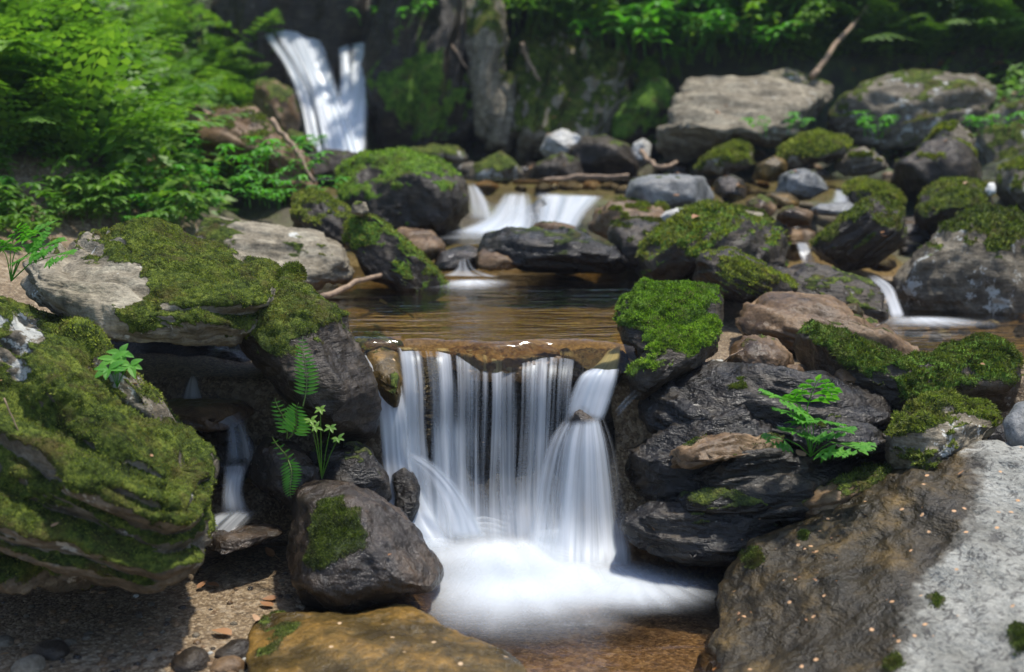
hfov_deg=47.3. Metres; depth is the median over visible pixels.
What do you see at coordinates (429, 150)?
boulder
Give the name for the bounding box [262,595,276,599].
fallen leaf
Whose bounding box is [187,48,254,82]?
fern
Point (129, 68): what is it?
fern
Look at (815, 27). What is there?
fern
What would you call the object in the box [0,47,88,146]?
fern
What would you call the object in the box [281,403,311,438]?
fern
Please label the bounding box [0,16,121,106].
fern
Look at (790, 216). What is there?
cobble
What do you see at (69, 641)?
pebble
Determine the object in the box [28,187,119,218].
leafy plant
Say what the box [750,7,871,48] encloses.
leafy plant
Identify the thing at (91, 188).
leafy plant
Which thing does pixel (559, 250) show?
boulder
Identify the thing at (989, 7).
fern
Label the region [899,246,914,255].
pebble
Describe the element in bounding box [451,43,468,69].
root
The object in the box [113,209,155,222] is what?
leafy plant
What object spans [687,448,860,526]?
rock slab
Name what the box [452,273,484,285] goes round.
foam
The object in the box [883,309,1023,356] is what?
pool
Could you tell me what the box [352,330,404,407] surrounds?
rock ledge
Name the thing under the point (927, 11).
fern
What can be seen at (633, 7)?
leafy plant
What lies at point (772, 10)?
leafy plant
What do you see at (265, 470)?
boulder
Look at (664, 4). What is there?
leafy plant
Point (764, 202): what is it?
cobble
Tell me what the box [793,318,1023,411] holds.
boulder
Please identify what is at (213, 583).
fallen leaf
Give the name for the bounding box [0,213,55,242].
leafy plant
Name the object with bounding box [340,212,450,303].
boulder
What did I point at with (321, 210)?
boulder
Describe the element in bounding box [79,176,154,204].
leafy plant
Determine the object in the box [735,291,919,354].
rock slab
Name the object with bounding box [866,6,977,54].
fern
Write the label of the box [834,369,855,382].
cobble
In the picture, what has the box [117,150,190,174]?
leafy plant
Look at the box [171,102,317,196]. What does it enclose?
boulder
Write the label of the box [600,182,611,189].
pebble
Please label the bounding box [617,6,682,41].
leafy plant
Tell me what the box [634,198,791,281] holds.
boulder
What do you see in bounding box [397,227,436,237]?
stone
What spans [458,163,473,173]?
pebble
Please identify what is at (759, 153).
pebble
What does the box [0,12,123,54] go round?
fern
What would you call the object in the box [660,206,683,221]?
stone
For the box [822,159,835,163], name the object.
pebble
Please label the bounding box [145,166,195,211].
leafy plant
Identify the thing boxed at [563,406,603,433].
stone
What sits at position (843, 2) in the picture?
leafy plant
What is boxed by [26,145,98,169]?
leafy plant
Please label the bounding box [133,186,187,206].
leafy plant
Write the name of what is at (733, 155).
boulder
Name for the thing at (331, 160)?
boulder
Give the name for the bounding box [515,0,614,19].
leafy plant
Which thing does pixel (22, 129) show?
fern
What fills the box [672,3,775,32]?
leafy plant
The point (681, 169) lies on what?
pebble
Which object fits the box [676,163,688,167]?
pebble
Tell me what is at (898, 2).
fern
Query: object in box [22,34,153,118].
fern
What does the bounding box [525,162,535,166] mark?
pebble
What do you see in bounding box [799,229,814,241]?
pebble
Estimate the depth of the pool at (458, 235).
4.30 m
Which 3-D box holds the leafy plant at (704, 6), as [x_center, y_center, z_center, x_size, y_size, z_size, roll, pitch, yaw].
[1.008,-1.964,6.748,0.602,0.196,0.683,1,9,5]
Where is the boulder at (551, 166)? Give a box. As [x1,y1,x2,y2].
[524,151,583,181]
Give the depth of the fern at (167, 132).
4.36 m
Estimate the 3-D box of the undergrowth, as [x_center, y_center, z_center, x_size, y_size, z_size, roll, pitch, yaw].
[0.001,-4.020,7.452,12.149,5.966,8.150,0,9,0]
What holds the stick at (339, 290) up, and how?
on the pool at (518, 285)
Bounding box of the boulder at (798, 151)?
[776,127,853,169]
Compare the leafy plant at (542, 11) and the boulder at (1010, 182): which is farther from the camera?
the leafy plant at (542, 11)
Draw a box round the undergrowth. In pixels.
[50,0,1023,180]
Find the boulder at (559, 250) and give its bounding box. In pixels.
[477,226,628,273]
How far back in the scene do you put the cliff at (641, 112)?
6.49 m
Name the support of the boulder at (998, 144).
on the ground at (638, 610)
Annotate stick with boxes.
[320,273,381,298]
[513,173,628,183]
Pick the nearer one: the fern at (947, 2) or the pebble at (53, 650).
the pebble at (53, 650)
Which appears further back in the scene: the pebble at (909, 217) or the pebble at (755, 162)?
the pebble at (755, 162)
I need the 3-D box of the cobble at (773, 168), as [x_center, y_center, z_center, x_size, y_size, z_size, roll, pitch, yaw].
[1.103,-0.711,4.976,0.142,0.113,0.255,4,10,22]
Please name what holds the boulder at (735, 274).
on the pool at (518, 285)
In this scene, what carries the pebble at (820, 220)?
on the ground at (638, 610)
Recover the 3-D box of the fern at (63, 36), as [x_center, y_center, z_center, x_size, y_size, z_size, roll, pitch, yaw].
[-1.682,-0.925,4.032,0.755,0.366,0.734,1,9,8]
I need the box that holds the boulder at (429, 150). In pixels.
[410,146,444,159]
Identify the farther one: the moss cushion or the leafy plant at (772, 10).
the leafy plant at (772, 10)
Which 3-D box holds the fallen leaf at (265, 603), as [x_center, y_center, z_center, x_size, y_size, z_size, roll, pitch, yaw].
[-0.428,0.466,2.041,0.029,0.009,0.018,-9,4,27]
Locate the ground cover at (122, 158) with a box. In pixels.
[3,0,269,223]
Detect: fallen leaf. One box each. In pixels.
[197,580,206,587]
[207,582,218,585]
[212,628,231,634]
[252,614,259,620]
[260,601,273,605]
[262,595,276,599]
[265,547,274,556]
[796,449,806,455]
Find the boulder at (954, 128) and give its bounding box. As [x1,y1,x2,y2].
[922,119,975,147]
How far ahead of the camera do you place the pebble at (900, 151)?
6.95 m
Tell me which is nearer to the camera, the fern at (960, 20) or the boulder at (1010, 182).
the boulder at (1010, 182)
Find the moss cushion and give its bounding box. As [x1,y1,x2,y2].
[276,261,307,280]
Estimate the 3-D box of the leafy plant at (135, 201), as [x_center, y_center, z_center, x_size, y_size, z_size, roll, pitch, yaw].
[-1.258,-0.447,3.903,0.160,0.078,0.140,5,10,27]
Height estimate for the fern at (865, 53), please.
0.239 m
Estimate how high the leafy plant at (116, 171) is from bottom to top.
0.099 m
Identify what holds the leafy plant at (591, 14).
on the cliff at (591, 88)
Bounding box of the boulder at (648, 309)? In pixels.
[612,275,723,360]
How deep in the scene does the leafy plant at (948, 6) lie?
6.93 m
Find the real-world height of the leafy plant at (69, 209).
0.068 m
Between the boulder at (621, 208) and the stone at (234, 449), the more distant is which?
the boulder at (621, 208)
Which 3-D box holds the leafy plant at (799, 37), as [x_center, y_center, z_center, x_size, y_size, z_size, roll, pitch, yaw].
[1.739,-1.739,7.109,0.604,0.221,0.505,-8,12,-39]
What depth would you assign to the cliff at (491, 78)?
6.56 m
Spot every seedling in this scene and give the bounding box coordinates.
[94,344,142,387]
[304,405,343,478]
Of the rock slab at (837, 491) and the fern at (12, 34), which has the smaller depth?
the rock slab at (837, 491)
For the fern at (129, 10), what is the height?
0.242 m
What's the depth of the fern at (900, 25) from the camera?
7.00 m
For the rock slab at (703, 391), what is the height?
0.252 m
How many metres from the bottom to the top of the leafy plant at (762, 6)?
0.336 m
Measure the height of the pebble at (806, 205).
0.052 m
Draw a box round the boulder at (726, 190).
[713,174,746,204]
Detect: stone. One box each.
[165,397,254,431]
[196,430,253,487]
[205,523,282,554]
[392,467,419,521]
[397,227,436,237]
[408,233,445,260]
[434,244,478,271]
[475,249,517,270]
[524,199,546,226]
[533,221,574,229]
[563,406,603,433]
[632,138,650,166]
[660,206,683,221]
[809,202,853,216]
[1002,401,1023,446]
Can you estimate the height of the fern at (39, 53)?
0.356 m
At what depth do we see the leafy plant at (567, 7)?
6.90 m
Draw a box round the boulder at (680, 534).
[620,501,782,566]
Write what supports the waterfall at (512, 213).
on the pool at (458, 235)
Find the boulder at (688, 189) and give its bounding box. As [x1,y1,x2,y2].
[625,174,713,209]
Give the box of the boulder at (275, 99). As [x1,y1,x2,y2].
[252,78,300,132]
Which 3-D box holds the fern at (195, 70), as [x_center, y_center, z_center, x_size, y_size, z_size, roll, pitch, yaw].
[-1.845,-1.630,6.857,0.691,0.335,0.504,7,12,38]
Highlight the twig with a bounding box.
[724,349,742,360]
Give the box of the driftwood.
[639,148,677,169]
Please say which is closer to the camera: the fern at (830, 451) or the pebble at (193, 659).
the pebble at (193, 659)
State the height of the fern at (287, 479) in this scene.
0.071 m
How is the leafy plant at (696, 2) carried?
on the ground at (638, 610)
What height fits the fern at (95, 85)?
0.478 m
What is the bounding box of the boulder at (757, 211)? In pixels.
[733,203,769,219]
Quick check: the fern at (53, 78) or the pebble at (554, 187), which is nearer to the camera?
the fern at (53, 78)
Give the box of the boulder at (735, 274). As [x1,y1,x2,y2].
[692,246,800,303]
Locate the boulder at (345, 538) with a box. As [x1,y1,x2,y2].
[286,479,443,612]
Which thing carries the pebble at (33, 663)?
on the ground at (638, 610)
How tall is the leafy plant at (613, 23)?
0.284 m
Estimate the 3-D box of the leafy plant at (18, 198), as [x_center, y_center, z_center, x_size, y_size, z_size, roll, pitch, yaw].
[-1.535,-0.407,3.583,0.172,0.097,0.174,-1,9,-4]
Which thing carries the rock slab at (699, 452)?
on the rock slab at (703, 391)
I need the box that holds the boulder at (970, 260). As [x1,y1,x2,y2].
[888,202,1023,319]
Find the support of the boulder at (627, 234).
on the pool at (518, 285)
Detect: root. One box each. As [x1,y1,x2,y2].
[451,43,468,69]
[520,42,540,80]
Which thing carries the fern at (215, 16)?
on the ground at (638, 610)
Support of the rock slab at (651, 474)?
on the rock slab at (784, 484)
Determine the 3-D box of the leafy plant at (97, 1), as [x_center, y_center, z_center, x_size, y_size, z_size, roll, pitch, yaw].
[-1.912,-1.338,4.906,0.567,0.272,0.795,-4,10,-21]
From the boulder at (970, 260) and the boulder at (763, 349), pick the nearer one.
the boulder at (763, 349)
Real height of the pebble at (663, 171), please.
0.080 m
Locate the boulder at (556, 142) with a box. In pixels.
[540,128,581,157]
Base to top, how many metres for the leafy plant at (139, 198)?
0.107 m
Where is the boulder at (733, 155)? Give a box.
[693,137,754,175]
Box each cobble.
[351,201,368,216]
[746,194,776,216]
[752,155,786,182]
[765,191,799,208]
[776,205,812,227]
[786,364,803,371]
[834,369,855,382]
[847,303,863,316]
[984,182,995,196]
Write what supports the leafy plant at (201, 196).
on the ground at (638, 610)
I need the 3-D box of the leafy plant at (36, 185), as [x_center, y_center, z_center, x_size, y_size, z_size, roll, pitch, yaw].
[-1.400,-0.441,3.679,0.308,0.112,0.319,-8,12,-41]
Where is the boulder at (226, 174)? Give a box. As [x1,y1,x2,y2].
[178,149,277,203]
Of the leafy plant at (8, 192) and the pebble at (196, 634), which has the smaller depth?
the pebble at (196, 634)
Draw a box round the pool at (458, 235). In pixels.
[436,230,916,243]
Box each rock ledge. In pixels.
[56,314,186,425]
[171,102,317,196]
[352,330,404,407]
[403,348,622,484]
[446,341,561,383]
[559,347,629,383]
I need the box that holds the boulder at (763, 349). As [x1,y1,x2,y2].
[727,334,794,366]
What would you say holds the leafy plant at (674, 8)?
on the ground at (638, 610)
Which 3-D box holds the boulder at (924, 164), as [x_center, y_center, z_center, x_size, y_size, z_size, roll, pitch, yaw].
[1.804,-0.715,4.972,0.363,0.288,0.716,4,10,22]
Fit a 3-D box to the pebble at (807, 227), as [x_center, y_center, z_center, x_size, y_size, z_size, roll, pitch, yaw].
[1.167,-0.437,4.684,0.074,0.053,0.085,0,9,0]
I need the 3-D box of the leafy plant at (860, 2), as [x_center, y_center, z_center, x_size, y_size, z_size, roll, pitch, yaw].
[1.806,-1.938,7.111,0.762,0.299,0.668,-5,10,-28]
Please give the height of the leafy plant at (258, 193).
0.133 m
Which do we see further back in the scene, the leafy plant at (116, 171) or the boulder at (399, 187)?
the boulder at (399, 187)
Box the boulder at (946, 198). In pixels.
[914,175,993,235]
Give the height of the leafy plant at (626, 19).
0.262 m
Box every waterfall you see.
[185,379,238,521]
[268,30,365,152]
[371,347,623,598]
[470,187,593,231]
[800,244,811,260]
[837,192,844,201]
[890,299,938,322]
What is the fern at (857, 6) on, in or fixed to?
on the ground at (638, 610)
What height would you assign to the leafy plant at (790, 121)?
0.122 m
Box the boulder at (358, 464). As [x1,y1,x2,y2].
[307,439,391,501]
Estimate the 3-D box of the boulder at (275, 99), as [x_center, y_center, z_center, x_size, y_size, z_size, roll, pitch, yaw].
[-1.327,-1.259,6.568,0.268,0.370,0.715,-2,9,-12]
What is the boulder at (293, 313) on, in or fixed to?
on the ground at (638, 610)
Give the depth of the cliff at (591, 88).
6.63 m
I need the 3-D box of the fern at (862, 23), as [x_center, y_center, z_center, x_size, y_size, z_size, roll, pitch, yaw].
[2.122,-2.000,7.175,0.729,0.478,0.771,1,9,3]
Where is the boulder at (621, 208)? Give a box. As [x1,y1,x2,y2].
[587,195,670,238]
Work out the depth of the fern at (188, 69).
5.65 m
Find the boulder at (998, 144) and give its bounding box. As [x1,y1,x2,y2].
[975,99,1023,164]
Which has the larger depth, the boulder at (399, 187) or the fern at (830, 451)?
the boulder at (399, 187)
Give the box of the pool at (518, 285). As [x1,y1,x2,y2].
[316,266,640,341]
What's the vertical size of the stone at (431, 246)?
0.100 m
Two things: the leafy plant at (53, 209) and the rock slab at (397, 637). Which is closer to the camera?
the rock slab at (397, 637)
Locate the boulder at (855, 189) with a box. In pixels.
[840,175,906,204]
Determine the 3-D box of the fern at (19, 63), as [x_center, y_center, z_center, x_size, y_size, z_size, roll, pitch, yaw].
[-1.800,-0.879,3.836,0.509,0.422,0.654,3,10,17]
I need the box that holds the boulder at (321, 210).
[288,187,350,249]
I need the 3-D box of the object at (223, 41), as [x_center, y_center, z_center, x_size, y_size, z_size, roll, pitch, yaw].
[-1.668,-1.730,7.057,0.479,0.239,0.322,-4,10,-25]
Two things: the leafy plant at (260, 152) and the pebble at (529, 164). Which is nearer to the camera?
the leafy plant at (260, 152)
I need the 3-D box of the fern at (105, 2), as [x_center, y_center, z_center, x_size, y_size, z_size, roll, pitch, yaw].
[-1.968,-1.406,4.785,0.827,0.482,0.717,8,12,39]
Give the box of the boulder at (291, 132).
[287,129,316,153]
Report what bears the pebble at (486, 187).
on the ground at (638, 610)
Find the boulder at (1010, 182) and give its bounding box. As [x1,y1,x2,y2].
[996,155,1023,211]
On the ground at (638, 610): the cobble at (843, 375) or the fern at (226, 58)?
the fern at (226, 58)
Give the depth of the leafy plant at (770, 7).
7.05 m
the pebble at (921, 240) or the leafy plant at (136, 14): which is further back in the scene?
the leafy plant at (136, 14)
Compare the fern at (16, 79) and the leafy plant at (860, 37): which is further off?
the leafy plant at (860, 37)
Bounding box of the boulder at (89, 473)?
[0,295,219,594]
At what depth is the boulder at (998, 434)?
2.37 m
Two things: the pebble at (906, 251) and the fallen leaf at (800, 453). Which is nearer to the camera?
the fallen leaf at (800, 453)
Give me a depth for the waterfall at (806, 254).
3.75 m
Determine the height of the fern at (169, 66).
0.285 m
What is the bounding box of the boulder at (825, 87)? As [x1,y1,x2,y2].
[762,67,833,105]
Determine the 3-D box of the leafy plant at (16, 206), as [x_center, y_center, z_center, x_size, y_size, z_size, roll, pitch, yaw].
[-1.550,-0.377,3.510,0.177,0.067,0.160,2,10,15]
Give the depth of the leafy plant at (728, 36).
6.90 m
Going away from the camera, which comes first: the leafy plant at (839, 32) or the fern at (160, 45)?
the fern at (160, 45)
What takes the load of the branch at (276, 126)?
on the boulder at (256, 122)
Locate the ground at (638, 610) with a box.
[0,0,1023,671]
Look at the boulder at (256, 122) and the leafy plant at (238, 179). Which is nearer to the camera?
the leafy plant at (238, 179)
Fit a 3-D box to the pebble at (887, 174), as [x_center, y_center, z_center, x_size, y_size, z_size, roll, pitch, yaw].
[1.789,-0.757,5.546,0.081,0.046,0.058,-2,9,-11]
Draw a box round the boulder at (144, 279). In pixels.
[20,216,280,346]
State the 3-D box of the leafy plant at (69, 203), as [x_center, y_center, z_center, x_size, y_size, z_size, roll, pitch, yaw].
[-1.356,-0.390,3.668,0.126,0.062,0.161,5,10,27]
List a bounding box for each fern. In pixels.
[0,0,77,28]
[0,0,107,105]
[0,0,110,42]
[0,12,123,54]
[0,14,225,167]
[0,16,107,99]
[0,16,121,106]
[0,28,100,108]
[0,35,49,90]
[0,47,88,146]
[0,63,75,110]
[0,64,143,140]
[0,78,71,157]
[3,56,31,65]
[4,0,119,30]
[5,57,186,156]
[9,5,162,78]
[9,22,53,67]
[11,30,97,97]
[14,0,131,32]
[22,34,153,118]
[26,16,164,84]
[37,1,127,24]
[65,9,188,82]
[84,6,144,37]
[100,0,222,41]
[110,89,248,161]
[113,24,164,60]
[115,43,210,103]
[119,34,187,79]
[128,0,211,52]
[135,0,194,16]
[140,45,206,104]
[141,33,173,56]
[142,54,208,93]
[145,73,187,98]
[146,82,199,113]
[152,60,219,120]
[158,59,203,85]
[159,73,224,137]
[171,36,228,78]
[171,45,259,89]
[172,49,270,89]
[177,31,257,68]
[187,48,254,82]
[189,64,262,106]
[194,73,267,105]
[197,8,284,57]
[202,55,256,78]
[270,399,297,438]
[272,437,293,467]
[280,456,301,496]
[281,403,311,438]
[294,337,319,405]
[683,0,747,18]
[758,374,876,463]
[772,3,862,64]
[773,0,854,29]
[804,0,924,49]
[806,17,835,35]
[818,0,900,14]
[827,0,918,46]
[840,0,943,57]
[842,41,882,58]
[862,17,1023,62]
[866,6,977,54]
[880,0,918,14]
[905,0,1023,41]
[917,0,1023,46]
[919,0,988,11]
[930,0,1023,25]
[970,0,1023,56]
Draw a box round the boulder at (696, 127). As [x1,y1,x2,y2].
[656,75,825,162]
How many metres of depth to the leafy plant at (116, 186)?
3.77 m
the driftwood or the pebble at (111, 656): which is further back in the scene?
the driftwood
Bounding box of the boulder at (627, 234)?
[607,215,664,268]
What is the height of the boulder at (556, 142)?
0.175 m
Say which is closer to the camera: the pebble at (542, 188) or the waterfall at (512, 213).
the waterfall at (512, 213)
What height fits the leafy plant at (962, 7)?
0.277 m
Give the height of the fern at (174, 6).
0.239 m
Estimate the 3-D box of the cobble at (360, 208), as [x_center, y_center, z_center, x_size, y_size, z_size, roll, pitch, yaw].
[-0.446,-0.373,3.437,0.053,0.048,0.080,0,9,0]
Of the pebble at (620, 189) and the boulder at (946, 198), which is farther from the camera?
the pebble at (620, 189)
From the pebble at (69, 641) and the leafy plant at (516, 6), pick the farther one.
the leafy plant at (516, 6)
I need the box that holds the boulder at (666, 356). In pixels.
[624,312,722,399]
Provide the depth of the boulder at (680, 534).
2.15 m
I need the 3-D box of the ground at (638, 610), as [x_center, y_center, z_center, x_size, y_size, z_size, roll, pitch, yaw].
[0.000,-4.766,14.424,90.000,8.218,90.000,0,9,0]
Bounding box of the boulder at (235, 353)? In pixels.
[110,340,250,361]
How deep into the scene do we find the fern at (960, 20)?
6.90 m
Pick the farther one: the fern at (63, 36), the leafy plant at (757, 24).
the leafy plant at (757, 24)
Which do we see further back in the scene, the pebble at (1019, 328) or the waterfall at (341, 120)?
the waterfall at (341, 120)
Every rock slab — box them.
[194,216,354,290]
[246,603,526,671]
[625,404,791,501]
[637,360,898,466]
[669,432,784,469]
[675,486,770,514]
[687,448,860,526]
[693,440,1023,671]
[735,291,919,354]
[771,262,888,323]
[791,413,886,459]
[802,461,893,519]
[808,192,907,271]
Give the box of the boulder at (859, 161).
[833,146,888,175]
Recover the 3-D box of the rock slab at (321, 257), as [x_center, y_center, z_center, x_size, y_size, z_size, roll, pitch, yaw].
[-0.702,-0.253,3.477,0.494,0.197,0.577,0,9,0]
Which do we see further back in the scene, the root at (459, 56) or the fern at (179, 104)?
the root at (459, 56)
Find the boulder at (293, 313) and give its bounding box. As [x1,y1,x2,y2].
[239,276,381,443]
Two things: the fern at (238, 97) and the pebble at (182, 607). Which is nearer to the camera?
the pebble at (182, 607)
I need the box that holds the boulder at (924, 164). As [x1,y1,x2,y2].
[891,135,982,201]
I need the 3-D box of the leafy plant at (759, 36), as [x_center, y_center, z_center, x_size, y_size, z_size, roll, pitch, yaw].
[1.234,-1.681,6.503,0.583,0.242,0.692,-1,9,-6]
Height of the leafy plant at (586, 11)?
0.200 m
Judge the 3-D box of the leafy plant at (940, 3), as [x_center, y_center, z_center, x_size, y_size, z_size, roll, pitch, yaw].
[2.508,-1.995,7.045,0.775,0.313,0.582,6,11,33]
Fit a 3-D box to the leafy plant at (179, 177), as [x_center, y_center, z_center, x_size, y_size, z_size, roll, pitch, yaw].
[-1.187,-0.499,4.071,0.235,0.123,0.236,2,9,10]
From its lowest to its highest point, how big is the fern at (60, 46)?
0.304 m
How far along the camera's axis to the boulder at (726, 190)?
4.60 m
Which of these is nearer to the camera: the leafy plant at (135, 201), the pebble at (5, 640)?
the pebble at (5, 640)
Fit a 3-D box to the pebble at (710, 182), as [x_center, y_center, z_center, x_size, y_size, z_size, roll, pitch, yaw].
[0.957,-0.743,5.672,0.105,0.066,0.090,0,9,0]
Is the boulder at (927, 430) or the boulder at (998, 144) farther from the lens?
the boulder at (998, 144)
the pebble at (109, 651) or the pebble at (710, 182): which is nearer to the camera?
the pebble at (109, 651)
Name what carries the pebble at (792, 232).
on the ground at (638, 610)
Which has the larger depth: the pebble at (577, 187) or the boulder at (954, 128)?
the pebble at (577, 187)
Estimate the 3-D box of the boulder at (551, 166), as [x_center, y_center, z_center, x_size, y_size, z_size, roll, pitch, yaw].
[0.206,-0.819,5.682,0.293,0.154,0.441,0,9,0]
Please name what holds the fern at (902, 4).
on the ground at (638, 610)
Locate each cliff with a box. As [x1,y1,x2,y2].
[210,0,377,101]
[361,0,475,155]
[465,0,516,155]
[472,0,715,163]
[507,19,640,166]
[610,76,675,154]
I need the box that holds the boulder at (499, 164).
[467,151,523,183]
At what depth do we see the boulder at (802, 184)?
4.57 m
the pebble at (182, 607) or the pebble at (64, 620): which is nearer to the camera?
the pebble at (64, 620)
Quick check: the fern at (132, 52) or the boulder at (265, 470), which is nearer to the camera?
the boulder at (265, 470)
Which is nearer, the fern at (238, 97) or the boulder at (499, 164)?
the boulder at (499, 164)
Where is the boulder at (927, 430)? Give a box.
[882,386,1002,469]
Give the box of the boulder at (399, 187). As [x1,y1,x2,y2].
[333,145,469,235]
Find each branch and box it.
[269,117,315,183]
[809,4,869,78]
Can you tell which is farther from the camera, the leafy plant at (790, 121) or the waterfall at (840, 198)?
the leafy plant at (790, 121)
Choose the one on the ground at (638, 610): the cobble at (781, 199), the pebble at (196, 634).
the pebble at (196, 634)
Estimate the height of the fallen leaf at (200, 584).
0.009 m
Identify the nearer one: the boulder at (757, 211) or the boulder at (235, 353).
the boulder at (235, 353)
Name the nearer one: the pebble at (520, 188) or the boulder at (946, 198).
the boulder at (946, 198)
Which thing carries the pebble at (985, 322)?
on the ground at (638, 610)
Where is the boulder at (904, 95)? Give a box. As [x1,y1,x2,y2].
[827,69,997,150]
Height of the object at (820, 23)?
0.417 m
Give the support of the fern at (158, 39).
on the ground at (638, 610)
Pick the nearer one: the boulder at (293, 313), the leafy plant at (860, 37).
the boulder at (293, 313)
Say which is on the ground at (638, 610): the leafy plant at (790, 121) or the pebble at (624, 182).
the pebble at (624, 182)
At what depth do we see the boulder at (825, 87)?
6.36 m
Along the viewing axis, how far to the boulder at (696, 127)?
5.78 m
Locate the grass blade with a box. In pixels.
[3,398,17,429]
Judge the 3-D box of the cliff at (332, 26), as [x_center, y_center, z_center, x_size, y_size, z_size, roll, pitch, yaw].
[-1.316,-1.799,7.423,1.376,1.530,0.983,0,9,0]
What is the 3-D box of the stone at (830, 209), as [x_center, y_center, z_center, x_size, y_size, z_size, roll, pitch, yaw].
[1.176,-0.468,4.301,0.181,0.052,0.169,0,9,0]
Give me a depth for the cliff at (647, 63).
7.06 m
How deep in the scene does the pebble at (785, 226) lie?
4.53 m
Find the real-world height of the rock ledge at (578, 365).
0.073 m
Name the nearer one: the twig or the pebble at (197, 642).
the pebble at (197, 642)
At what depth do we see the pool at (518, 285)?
3.06 m
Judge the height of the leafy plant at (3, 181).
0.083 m
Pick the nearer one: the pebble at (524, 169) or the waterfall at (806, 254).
the waterfall at (806, 254)
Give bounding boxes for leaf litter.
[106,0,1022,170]
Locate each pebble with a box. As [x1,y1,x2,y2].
[0,635,13,646]
[11,654,45,671]
[14,638,21,642]
[32,639,69,660]
[60,618,68,623]
[64,638,76,644]
[73,654,81,658]
[81,635,90,639]
[98,590,106,593]
[105,648,114,654]
[107,654,116,659]
[131,665,139,669]
[171,646,210,671]
[173,621,180,626]
[178,605,186,608]
[192,632,199,637]
[193,639,200,644]
[209,655,246,671]
[214,639,248,658]
[283,594,291,598]
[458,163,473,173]
[473,180,499,194]
[514,185,526,191]
[521,166,529,173]
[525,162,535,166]
[535,182,551,194]
[551,184,558,189]
[559,181,579,190]
[573,184,581,190]
[581,181,599,189]
[598,180,619,184]
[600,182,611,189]
[605,183,619,190]
[610,180,620,184]
[614,185,627,193]
[621,179,630,184]
[656,161,676,173]
[670,165,688,174]
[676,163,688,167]
[706,179,715,185]
[746,187,763,195]
[750,159,761,168]
[753,148,765,158]
[757,181,769,187]
[781,224,800,229]
[783,228,802,233]
[784,229,804,241]
[786,250,802,260]
[788,241,801,250]
[799,202,813,209]
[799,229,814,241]
[800,224,811,228]
[808,164,821,169]
[812,214,835,225]
[815,170,827,173]
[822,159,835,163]
[870,257,896,270]
[882,171,892,176]
[889,154,901,159]
[896,149,905,153]
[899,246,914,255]
[900,235,930,249]
[904,222,922,235]
[904,329,922,336]
[905,215,914,221]
[930,328,951,336]
[975,321,994,327]
[1013,324,1023,331]
[1015,333,1023,337]
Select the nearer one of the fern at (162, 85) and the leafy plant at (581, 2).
the fern at (162, 85)
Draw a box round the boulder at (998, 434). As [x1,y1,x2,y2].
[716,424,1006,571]
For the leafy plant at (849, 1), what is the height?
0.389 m
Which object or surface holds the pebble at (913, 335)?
on the ground at (638, 610)
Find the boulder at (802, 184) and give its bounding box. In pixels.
[775,168,828,200]
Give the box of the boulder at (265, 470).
[248,436,320,509]
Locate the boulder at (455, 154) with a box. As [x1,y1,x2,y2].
[425,143,467,163]
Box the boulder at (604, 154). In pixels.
[567,134,639,174]
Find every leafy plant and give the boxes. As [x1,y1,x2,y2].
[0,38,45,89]
[0,112,61,144]
[0,145,81,183]
[0,175,14,200]
[0,180,23,213]
[0,181,29,199]
[0,191,34,210]
[0,199,22,215]
[0,200,54,228]
[0,202,31,224]
[0,203,33,217]
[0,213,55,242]
[0,218,34,237]
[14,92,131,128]
[14,217,61,241]
[20,177,126,212]
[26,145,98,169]
[28,0,120,27]
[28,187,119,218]
[31,170,92,199]
[32,202,79,222]
[38,200,78,222]
[47,194,128,219]
[47,202,100,219]
[59,203,110,227]
[61,174,130,212]
[65,169,127,195]
[69,180,132,207]
[71,163,144,195]
[78,0,150,28]
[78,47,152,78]
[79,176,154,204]
[81,191,157,223]
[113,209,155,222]
[114,188,230,219]
[116,106,206,158]
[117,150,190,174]
[120,204,183,222]
[122,190,159,212]
[133,175,201,197]
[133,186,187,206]
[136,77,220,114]
[137,189,225,228]
[139,161,298,199]
[145,166,195,211]
[154,207,202,227]
[175,134,334,181]
[194,174,351,207]
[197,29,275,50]
[290,134,327,152]
[345,0,435,26]
[478,0,587,13]
[496,0,629,41]
[502,0,591,29]
[503,0,569,32]
[505,0,552,29]
[505,2,570,24]
[509,0,603,33]
[510,0,565,38]
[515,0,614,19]
[532,0,679,58]
[535,0,646,24]
[535,1,651,26]
[548,0,653,21]
[549,0,628,21]
[552,3,649,35]
[566,0,736,58]
[572,8,668,45]
[583,0,746,60]
[584,3,723,47]
[591,0,729,15]
[595,0,747,50]
[609,12,718,53]
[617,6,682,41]
[619,0,746,45]
[629,0,727,15]
[635,4,695,31]
[638,14,725,49]
[663,7,771,63]
[667,0,728,11]
[667,0,745,14]
[667,12,809,66]
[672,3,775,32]
[687,14,804,54]
[688,19,812,61]
[697,0,798,21]
[703,0,813,46]
[709,0,851,28]
[710,0,834,29]
[713,0,847,34]
[714,0,835,43]
[738,0,884,39]
[739,112,815,137]
[742,33,855,65]
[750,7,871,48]
[754,10,823,43]
[758,13,850,42]
[761,23,872,57]
[819,30,871,49]
[827,0,899,26]
[834,28,913,56]
[851,111,900,139]
[863,2,961,15]
[869,0,1008,42]
[904,0,983,24]
[904,13,977,47]
[933,4,1023,53]
[961,111,1023,136]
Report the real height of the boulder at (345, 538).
0.247 m
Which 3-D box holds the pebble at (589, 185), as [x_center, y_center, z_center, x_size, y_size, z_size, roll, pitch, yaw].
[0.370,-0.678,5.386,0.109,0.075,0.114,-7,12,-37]
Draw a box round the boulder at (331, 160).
[308,149,357,182]

